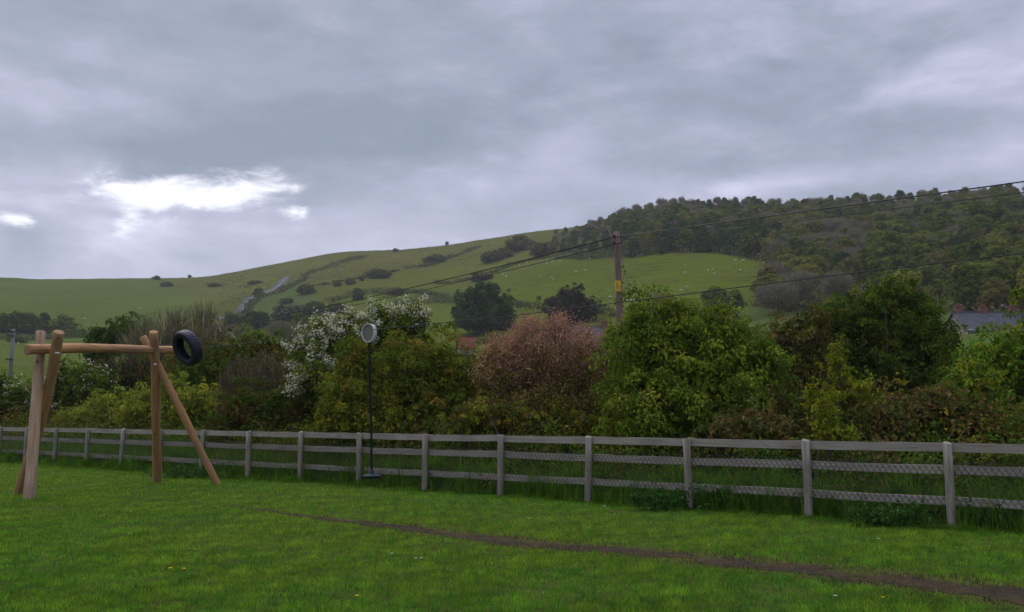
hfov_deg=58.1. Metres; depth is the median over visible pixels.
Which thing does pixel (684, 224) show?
tree
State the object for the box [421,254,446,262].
shrub
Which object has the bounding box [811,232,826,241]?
tree
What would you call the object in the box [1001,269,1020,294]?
tree
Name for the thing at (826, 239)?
tree
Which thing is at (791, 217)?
tree
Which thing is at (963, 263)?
tree
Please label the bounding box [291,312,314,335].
tree
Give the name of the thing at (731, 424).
bush
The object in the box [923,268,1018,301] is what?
hedge
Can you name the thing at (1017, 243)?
tree
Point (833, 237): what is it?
tree
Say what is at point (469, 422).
bramble
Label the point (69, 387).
hawthorn
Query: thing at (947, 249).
tree
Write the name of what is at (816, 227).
tree
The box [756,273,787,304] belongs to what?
tree
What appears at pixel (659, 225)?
tree
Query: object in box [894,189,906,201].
tree
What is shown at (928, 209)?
tree
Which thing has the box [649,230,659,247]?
tree
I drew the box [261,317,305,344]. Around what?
tree
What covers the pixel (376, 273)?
shrub
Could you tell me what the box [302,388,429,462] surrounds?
bush
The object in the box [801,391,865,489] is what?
sapling
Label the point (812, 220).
tree
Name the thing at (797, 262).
tree
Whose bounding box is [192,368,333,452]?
bush
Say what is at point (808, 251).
tree
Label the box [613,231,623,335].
telegraph pole
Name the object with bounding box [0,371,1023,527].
undergrowth
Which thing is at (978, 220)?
tree
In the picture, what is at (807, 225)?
tree
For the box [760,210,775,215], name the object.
tree
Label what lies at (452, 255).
hedge
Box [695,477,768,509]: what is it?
weed plant
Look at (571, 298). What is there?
tree
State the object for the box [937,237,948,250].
tree
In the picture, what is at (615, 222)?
woodland
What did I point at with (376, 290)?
hedge
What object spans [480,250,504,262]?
shrub
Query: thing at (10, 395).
hawthorn
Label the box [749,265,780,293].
tree
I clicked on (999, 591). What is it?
path
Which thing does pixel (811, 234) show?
tree
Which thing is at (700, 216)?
tree
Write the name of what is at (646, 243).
tree
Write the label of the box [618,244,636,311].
stay wire
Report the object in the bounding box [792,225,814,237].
tree
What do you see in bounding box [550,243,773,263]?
hedge
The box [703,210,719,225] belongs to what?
tree
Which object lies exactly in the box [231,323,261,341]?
tree
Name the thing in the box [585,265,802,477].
bush
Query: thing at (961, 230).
tree
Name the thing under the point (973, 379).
bush
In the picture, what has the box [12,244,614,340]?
overhead wire
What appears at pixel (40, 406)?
log frame
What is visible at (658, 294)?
tree
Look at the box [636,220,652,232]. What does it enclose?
tree
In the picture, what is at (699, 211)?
tree
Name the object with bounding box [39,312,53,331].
tree
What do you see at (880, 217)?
tree
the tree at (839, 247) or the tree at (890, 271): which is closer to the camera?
the tree at (890, 271)
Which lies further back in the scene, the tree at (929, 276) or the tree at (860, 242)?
the tree at (860, 242)
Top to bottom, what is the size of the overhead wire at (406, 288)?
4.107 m
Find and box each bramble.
[423,386,615,473]
[834,376,1023,492]
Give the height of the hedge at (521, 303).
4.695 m
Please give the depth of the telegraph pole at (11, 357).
117.94 m
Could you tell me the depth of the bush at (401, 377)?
23.11 m
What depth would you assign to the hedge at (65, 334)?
291.74 m
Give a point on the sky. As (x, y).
(139, 138)
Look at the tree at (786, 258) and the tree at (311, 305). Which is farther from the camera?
the tree at (311, 305)
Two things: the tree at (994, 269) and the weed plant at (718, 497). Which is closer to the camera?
the weed plant at (718, 497)
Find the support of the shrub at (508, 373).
on the hillside terrain at (662, 270)
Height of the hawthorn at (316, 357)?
5.317 m
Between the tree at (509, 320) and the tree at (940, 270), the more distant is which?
the tree at (509, 320)
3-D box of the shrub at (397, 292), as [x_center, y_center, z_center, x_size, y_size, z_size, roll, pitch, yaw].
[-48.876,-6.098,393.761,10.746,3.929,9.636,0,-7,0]
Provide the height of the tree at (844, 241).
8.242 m
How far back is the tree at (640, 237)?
348.76 m
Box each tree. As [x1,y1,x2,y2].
[0,310,27,332]
[16,312,47,333]
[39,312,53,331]
[45,314,77,331]
[113,294,240,381]
[214,321,234,333]
[224,314,241,326]
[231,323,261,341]
[237,310,271,327]
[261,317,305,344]
[269,304,304,322]
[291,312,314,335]
[301,300,325,314]
[450,280,516,333]
[492,305,517,330]
[537,282,601,323]
[611,232,626,251]
[627,213,638,221]
[631,231,645,244]
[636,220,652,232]
[640,222,655,236]
[640,238,654,252]
[642,210,654,219]
[645,290,672,312]
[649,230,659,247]
[655,222,663,229]
[655,231,675,253]
[661,208,674,216]
[670,202,682,213]
[675,230,695,248]
[677,221,689,229]
[690,203,706,210]
[693,208,704,213]
[693,229,713,251]
[697,213,708,220]
[697,225,715,233]
[699,285,734,317]
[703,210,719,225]
[727,216,738,223]
[728,289,747,317]
[735,232,758,256]
[738,230,758,251]
[741,210,756,221]
[748,206,761,218]
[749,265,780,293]
[752,280,803,311]
[753,237,763,252]
[755,214,766,222]
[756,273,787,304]
[758,258,790,275]
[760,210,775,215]
[762,237,775,241]
[763,220,774,228]
[766,237,787,254]
[767,220,781,233]
[773,205,789,215]
[776,231,790,240]
[776,254,797,272]
[779,271,795,278]
[781,268,968,409]
[783,235,814,256]
[783,256,819,273]
[785,213,804,221]
[785,265,820,301]
[789,203,804,212]
[792,207,801,214]
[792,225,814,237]
[797,263,826,291]
[799,247,816,258]
[800,234,813,243]
[801,223,813,232]
[801,232,815,238]
[804,217,824,223]
[807,254,830,272]
[809,221,820,235]
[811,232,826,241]
[812,198,826,208]
[812,221,825,232]
[813,237,829,244]
[817,268,856,296]
[819,230,831,236]
[824,216,844,233]
[825,230,846,241]
[826,271,852,296]
[827,240,835,247]
[827,257,866,284]
[828,245,857,259]
[828,250,850,271]
[830,244,847,265]
[832,236,856,249]
[834,224,850,233]
[836,226,847,235]
[853,235,871,248]
[856,247,885,281]
[857,201,871,210]
[862,219,873,228]
[864,229,912,258]
[868,229,883,236]
[871,221,887,231]
[872,212,895,221]
[872,220,891,227]
[877,253,917,285]
[879,270,937,317]
[882,266,912,281]
[883,241,912,258]
[886,224,904,233]
[889,209,915,223]
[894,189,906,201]
[897,205,914,211]
[904,233,917,240]
[906,235,929,244]
[910,243,945,267]
[913,230,932,236]
[913,265,942,296]
[917,197,937,206]
[917,206,938,216]
[922,238,944,252]
[922,252,954,275]
[931,216,955,230]
[932,264,952,293]
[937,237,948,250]
[940,200,956,210]
[942,245,957,252]
[944,222,960,232]
[944,262,987,309]
[945,261,969,278]
[946,274,1023,415]
[947,234,968,248]
[951,204,965,212]
[951,214,962,223]
[952,216,971,227]
[954,199,1011,227]
[956,225,971,234]
[958,238,992,264]
[963,214,994,230]
[974,276,1013,310]
[976,245,1015,272]
[976,257,1009,273]
[982,237,1005,243]
[982,262,1011,282]
[985,237,1013,264]
[986,230,1011,241]
[991,219,1018,232]
[993,222,1020,236]
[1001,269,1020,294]
[1007,243,1023,268]
[1010,238,1023,253]
[1012,279,1023,310]
[1015,264,1023,286]
[1017,198,1023,205]
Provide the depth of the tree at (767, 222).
325.80 m
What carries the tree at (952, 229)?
on the hillside terrain at (662, 270)
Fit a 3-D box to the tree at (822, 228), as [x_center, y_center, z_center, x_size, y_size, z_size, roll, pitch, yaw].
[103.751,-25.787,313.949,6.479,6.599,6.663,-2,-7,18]
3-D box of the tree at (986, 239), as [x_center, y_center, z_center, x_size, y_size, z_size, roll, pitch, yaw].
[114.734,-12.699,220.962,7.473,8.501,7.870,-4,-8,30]
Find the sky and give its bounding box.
[0,0,1023,278]
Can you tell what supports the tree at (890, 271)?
on the hillside terrain at (662, 270)
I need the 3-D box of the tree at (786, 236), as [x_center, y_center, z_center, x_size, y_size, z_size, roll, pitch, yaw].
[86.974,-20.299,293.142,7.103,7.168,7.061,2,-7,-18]
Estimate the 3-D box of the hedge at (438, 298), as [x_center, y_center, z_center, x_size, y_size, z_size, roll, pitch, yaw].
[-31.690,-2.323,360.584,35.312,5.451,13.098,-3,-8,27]
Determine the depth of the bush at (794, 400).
18.21 m
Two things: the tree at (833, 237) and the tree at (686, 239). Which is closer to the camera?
the tree at (833, 237)
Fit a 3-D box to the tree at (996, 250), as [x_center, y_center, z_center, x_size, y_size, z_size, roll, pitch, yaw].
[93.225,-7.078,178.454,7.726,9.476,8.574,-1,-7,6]
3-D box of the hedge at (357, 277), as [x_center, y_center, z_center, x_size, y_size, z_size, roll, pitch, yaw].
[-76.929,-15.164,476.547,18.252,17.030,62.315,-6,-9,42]
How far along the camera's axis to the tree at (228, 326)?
303.03 m
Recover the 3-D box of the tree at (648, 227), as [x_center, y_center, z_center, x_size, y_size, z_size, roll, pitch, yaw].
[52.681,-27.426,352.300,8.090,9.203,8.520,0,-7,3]
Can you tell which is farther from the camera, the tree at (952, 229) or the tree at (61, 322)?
the tree at (61, 322)
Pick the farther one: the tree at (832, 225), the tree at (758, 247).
the tree at (832, 225)
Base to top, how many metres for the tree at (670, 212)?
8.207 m
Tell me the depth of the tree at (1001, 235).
227.40 m
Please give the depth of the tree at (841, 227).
290.48 m
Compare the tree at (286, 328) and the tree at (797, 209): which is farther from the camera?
the tree at (797, 209)
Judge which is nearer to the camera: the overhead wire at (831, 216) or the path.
the path
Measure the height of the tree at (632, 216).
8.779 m
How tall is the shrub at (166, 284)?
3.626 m
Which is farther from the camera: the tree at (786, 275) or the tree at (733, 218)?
the tree at (733, 218)
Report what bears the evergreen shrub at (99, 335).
on the hillside terrain at (662, 270)
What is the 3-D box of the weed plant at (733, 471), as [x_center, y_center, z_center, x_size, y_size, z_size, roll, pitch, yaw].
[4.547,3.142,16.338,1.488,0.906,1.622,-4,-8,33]
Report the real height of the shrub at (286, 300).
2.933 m
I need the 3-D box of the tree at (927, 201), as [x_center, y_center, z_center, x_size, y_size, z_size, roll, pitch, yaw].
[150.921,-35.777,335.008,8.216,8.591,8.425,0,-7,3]
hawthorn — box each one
[0,364,56,425]
[30,353,127,426]
[277,293,436,417]
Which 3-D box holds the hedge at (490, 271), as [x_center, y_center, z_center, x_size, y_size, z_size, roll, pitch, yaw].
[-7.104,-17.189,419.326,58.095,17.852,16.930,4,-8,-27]
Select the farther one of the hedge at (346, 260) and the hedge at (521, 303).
the hedge at (346, 260)
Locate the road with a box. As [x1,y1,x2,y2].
[219,276,290,318]
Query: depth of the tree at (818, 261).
241.63 m
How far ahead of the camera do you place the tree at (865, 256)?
218.89 m
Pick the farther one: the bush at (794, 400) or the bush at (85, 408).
the bush at (85, 408)
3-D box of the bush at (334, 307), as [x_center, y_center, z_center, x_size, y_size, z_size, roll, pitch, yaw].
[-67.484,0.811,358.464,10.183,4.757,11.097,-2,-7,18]
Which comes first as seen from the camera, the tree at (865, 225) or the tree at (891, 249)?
the tree at (891, 249)
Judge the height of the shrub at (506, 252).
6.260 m
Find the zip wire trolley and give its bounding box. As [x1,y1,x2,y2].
[361,323,380,478]
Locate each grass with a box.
[0,429,1023,537]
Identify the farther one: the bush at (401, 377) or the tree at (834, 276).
the tree at (834, 276)
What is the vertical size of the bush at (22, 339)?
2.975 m
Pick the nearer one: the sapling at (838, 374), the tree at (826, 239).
the sapling at (838, 374)
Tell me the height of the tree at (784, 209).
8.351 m
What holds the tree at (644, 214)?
on the hillside terrain at (662, 270)
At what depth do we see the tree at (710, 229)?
327.57 m
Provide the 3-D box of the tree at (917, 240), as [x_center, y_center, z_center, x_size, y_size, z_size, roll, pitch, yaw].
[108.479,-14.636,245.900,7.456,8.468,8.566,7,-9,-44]
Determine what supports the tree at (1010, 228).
on the hillside terrain at (662, 270)
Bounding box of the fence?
[0,427,1023,532]
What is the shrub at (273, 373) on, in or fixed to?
on the hillside terrain at (662, 270)
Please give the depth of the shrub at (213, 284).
549.78 m
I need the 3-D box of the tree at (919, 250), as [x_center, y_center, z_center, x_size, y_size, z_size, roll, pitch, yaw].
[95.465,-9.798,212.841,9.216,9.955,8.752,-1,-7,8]
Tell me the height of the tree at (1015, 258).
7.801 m
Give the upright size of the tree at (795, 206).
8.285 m
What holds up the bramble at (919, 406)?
on the hillside terrain at (662, 270)
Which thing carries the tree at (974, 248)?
on the hillside terrain at (662, 270)
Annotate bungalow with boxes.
[455,336,476,370]
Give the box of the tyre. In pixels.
[172,330,202,365]
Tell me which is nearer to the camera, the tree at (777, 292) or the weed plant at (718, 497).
the weed plant at (718, 497)
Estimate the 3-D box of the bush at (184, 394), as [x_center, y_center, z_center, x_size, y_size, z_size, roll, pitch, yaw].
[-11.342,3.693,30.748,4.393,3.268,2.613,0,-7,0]
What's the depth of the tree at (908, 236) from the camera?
260.00 m
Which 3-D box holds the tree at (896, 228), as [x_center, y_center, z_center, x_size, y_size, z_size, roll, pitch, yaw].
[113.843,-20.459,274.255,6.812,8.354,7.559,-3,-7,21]
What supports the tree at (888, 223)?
on the hillside terrain at (662, 270)
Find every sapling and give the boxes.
[800,328,876,469]
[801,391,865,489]
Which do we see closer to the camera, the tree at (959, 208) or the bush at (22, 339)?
the bush at (22, 339)
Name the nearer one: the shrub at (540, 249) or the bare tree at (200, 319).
the bare tree at (200, 319)
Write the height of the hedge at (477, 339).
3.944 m
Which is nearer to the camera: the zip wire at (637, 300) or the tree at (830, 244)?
the zip wire at (637, 300)
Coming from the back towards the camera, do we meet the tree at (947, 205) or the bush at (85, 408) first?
the tree at (947, 205)
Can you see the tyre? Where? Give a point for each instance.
(191, 339)
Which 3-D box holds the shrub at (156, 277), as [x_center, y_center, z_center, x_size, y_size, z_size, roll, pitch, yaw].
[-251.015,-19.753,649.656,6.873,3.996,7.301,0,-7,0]
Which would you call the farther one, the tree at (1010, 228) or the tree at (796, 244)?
the tree at (796, 244)
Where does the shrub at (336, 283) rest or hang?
on the hillside terrain at (662, 270)
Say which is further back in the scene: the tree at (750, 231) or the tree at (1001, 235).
the tree at (750, 231)
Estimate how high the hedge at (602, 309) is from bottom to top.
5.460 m
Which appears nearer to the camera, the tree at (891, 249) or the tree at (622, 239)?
the tree at (891, 249)
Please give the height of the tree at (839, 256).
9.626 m
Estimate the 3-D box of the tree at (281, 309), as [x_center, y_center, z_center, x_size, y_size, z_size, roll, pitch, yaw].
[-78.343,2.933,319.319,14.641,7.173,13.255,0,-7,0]
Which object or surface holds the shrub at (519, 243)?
on the hillside terrain at (662, 270)
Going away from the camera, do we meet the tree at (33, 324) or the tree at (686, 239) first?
the tree at (33, 324)
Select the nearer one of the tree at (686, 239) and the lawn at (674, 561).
the lawn at (674, 561)
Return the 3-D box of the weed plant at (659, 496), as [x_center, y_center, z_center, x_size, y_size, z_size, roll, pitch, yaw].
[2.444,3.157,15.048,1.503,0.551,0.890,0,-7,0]
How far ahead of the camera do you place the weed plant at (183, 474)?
22.98 m
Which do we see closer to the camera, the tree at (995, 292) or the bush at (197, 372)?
the bush at (197, 372)
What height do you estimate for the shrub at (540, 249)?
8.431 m
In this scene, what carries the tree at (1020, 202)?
on the hillside terrain at (662, 270)
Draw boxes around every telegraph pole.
[5,329,14,385]
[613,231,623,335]
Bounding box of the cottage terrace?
[944,304,1023,333]
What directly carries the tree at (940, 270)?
on the hillside terrain at (662, 270)
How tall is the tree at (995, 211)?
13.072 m
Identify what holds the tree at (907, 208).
on the hillside terrain at (662, 270)
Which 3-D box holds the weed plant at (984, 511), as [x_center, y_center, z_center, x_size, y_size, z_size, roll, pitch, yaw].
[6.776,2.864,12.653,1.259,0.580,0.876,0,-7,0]
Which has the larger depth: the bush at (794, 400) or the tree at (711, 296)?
the tree at (711, 296)
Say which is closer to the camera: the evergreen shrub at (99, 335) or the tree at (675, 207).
the evergreen shrub at (99, 335)
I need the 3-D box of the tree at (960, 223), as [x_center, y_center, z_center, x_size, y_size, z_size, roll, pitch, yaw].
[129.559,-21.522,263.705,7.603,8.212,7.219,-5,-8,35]
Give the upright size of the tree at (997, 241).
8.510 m
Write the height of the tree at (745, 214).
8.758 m
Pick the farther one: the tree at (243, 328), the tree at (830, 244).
the tree at (243, 328)
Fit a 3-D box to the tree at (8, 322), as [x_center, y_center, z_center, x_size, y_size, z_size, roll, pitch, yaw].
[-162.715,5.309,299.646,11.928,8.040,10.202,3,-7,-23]
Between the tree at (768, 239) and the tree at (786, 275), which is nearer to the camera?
the tree at (786, 275)
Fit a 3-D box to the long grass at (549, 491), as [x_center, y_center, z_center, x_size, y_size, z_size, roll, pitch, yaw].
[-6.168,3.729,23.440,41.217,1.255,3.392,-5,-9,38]
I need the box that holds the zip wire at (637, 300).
[114,253,1023,349]
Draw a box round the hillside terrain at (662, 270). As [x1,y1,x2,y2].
[0,200,1023,492]
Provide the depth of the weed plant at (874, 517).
12.90 m
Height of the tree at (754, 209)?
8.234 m
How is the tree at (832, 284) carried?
on the hillside terrain at (662, 270)
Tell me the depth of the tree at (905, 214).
306.70 m
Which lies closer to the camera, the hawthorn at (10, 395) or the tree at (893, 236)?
the hawthorn at (10, 395)
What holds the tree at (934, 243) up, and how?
on the hillside terrain at (662, 270)
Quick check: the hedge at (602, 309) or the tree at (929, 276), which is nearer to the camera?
the tree at (929, 276)
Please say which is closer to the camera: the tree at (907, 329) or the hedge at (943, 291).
the tree at (907, 329)
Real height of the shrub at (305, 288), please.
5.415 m
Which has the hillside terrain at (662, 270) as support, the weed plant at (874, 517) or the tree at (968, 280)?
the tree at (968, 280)
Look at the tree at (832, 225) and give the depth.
305.47 m
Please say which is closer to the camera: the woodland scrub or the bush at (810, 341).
the bush at (810, 341)
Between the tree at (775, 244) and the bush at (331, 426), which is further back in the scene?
the tree at (775, 244)
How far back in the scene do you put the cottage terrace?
134.52 m
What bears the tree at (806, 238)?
on the hillside terrain at (662, 270)
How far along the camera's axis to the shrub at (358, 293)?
381.67 m
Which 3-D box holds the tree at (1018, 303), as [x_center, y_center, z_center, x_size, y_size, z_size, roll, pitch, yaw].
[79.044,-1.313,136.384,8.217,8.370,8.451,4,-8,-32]
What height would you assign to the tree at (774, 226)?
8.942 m
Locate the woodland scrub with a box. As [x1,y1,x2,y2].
[556,193,1023,310]
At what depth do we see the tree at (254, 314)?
310.22 m
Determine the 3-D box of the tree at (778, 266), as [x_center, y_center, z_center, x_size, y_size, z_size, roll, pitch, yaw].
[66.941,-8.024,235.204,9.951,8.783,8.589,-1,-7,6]
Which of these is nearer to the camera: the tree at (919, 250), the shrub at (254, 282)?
the tree at (919, 250)
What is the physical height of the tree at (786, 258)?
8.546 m
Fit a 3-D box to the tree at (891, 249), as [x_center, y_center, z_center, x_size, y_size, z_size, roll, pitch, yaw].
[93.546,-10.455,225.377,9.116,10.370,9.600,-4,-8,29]
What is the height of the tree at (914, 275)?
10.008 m
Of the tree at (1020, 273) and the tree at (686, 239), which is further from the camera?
the tree at (686, 239)
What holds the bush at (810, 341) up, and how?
on the hillside terrain at (662, 270)
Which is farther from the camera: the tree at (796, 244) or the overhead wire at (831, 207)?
the tree at (796, 244)
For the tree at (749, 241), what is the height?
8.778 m
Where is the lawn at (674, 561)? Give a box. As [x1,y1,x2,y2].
[0,464,1023,611]
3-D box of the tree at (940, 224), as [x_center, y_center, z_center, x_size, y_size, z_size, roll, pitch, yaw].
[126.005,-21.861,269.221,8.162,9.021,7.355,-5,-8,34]
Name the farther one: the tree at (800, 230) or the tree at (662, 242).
the tree at (662, 242)
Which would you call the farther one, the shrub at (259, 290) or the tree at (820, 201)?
the shrub at (259, 290)
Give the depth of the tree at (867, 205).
342.05 m
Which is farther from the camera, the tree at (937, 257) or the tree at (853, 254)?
the tree at (853, 254)
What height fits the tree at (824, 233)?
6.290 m
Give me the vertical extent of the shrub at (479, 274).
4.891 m
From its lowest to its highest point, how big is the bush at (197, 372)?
5.869 m
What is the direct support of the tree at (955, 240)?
on the hillside terrain at (662, 270)
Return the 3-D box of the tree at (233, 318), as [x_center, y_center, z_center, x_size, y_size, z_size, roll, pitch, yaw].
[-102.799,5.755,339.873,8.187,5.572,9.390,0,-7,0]
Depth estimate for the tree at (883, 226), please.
277.28 m
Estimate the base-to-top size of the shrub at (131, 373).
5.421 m
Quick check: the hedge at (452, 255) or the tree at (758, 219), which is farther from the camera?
the hedge at (452, 255)
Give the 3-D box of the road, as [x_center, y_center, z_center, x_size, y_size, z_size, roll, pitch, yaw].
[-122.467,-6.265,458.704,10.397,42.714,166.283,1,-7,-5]
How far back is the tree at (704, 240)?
313.74 m
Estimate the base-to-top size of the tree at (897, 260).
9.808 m
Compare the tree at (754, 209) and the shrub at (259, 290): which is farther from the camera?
the shrub at (259, 290)
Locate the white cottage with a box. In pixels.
[557,319,609,360]
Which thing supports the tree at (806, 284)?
on the hillside terrain at (662, 270)
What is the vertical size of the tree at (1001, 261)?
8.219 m
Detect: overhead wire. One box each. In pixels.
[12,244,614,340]
[13,237,615,337]
[615,181,1023,236]
[617,192,1023,243]
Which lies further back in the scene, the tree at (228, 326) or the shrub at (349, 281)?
the shrub at (349, 281)
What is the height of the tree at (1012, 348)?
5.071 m
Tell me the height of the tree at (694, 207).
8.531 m
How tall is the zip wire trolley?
2.231 m
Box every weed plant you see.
[135,461,233,478]
[615,482,701,510]
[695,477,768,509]
[723,459,802,486]
[838,499,941,528]
[956,493,1020,528]
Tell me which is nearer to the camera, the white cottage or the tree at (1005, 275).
the white cottage
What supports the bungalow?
on the hillside terrain at (662, 270)
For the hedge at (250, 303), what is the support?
on the hillside terrain at (662, 270)
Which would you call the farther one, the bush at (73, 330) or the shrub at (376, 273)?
the shrub at (376, 273)
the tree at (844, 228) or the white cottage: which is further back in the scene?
the tree at (844, 228)
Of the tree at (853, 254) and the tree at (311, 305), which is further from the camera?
the tree at (311, 305)
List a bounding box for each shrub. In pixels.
[75,310,165,366]
[77,353,177,400]
[150,275,160,279]
[159,282,173,286]
[204,282,222,286]
[214,348,313,437]
[247,279,262,284]
[251,288,265,295]
[278,298,293,302]
[295,284,317,293]
[332,281,341,285]
[345,278,357,284]
[351,288,365,299]
[361,268,391,278]
[386,288,407,294]
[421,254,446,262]
[462,301,623,474]
[467,271,493,280]
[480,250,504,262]
[498,247,513,257]
[503,234,535,251]
[525,240,557,256]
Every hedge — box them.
[0,330,107,339]
[224,274,308,314]
[299,254,364,275]
[312,269,399,285]
[319,287,449,302]
[387,294,461,303]
[402,245,483,268]
[433,253,552,283]
[475,330,508,343]
[513,299,543,308]
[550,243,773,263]
[589,304,627,316]
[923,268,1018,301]
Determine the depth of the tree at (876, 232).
270.68 m
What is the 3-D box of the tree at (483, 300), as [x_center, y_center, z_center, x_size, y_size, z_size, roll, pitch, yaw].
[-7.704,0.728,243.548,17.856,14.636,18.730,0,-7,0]
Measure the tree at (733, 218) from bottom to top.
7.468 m
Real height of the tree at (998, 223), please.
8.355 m
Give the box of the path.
[231,506,1023,604]
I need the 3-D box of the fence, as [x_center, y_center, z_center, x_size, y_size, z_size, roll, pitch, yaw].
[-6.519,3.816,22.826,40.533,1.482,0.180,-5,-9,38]
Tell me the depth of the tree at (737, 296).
199.49 m
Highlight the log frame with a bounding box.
[13,330,220,498]
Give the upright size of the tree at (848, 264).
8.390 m
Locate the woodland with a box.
[552,184,1023,256]
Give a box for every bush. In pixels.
[4,335,28,342]
[51,373,148,435]
[62,328,87,335]
[105,368,227,437]
[144,315,301,401]
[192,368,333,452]
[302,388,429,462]
[312,321,483,453]
[325,302,349,312]
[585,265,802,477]
[694,390,810,480]
[732,376,888,478]
[750,300,849,406]
[909,339,1010,455]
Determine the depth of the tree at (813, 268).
217.41 m
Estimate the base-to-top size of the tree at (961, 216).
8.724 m
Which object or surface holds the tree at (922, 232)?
on the hillside terrain at (662, 270)

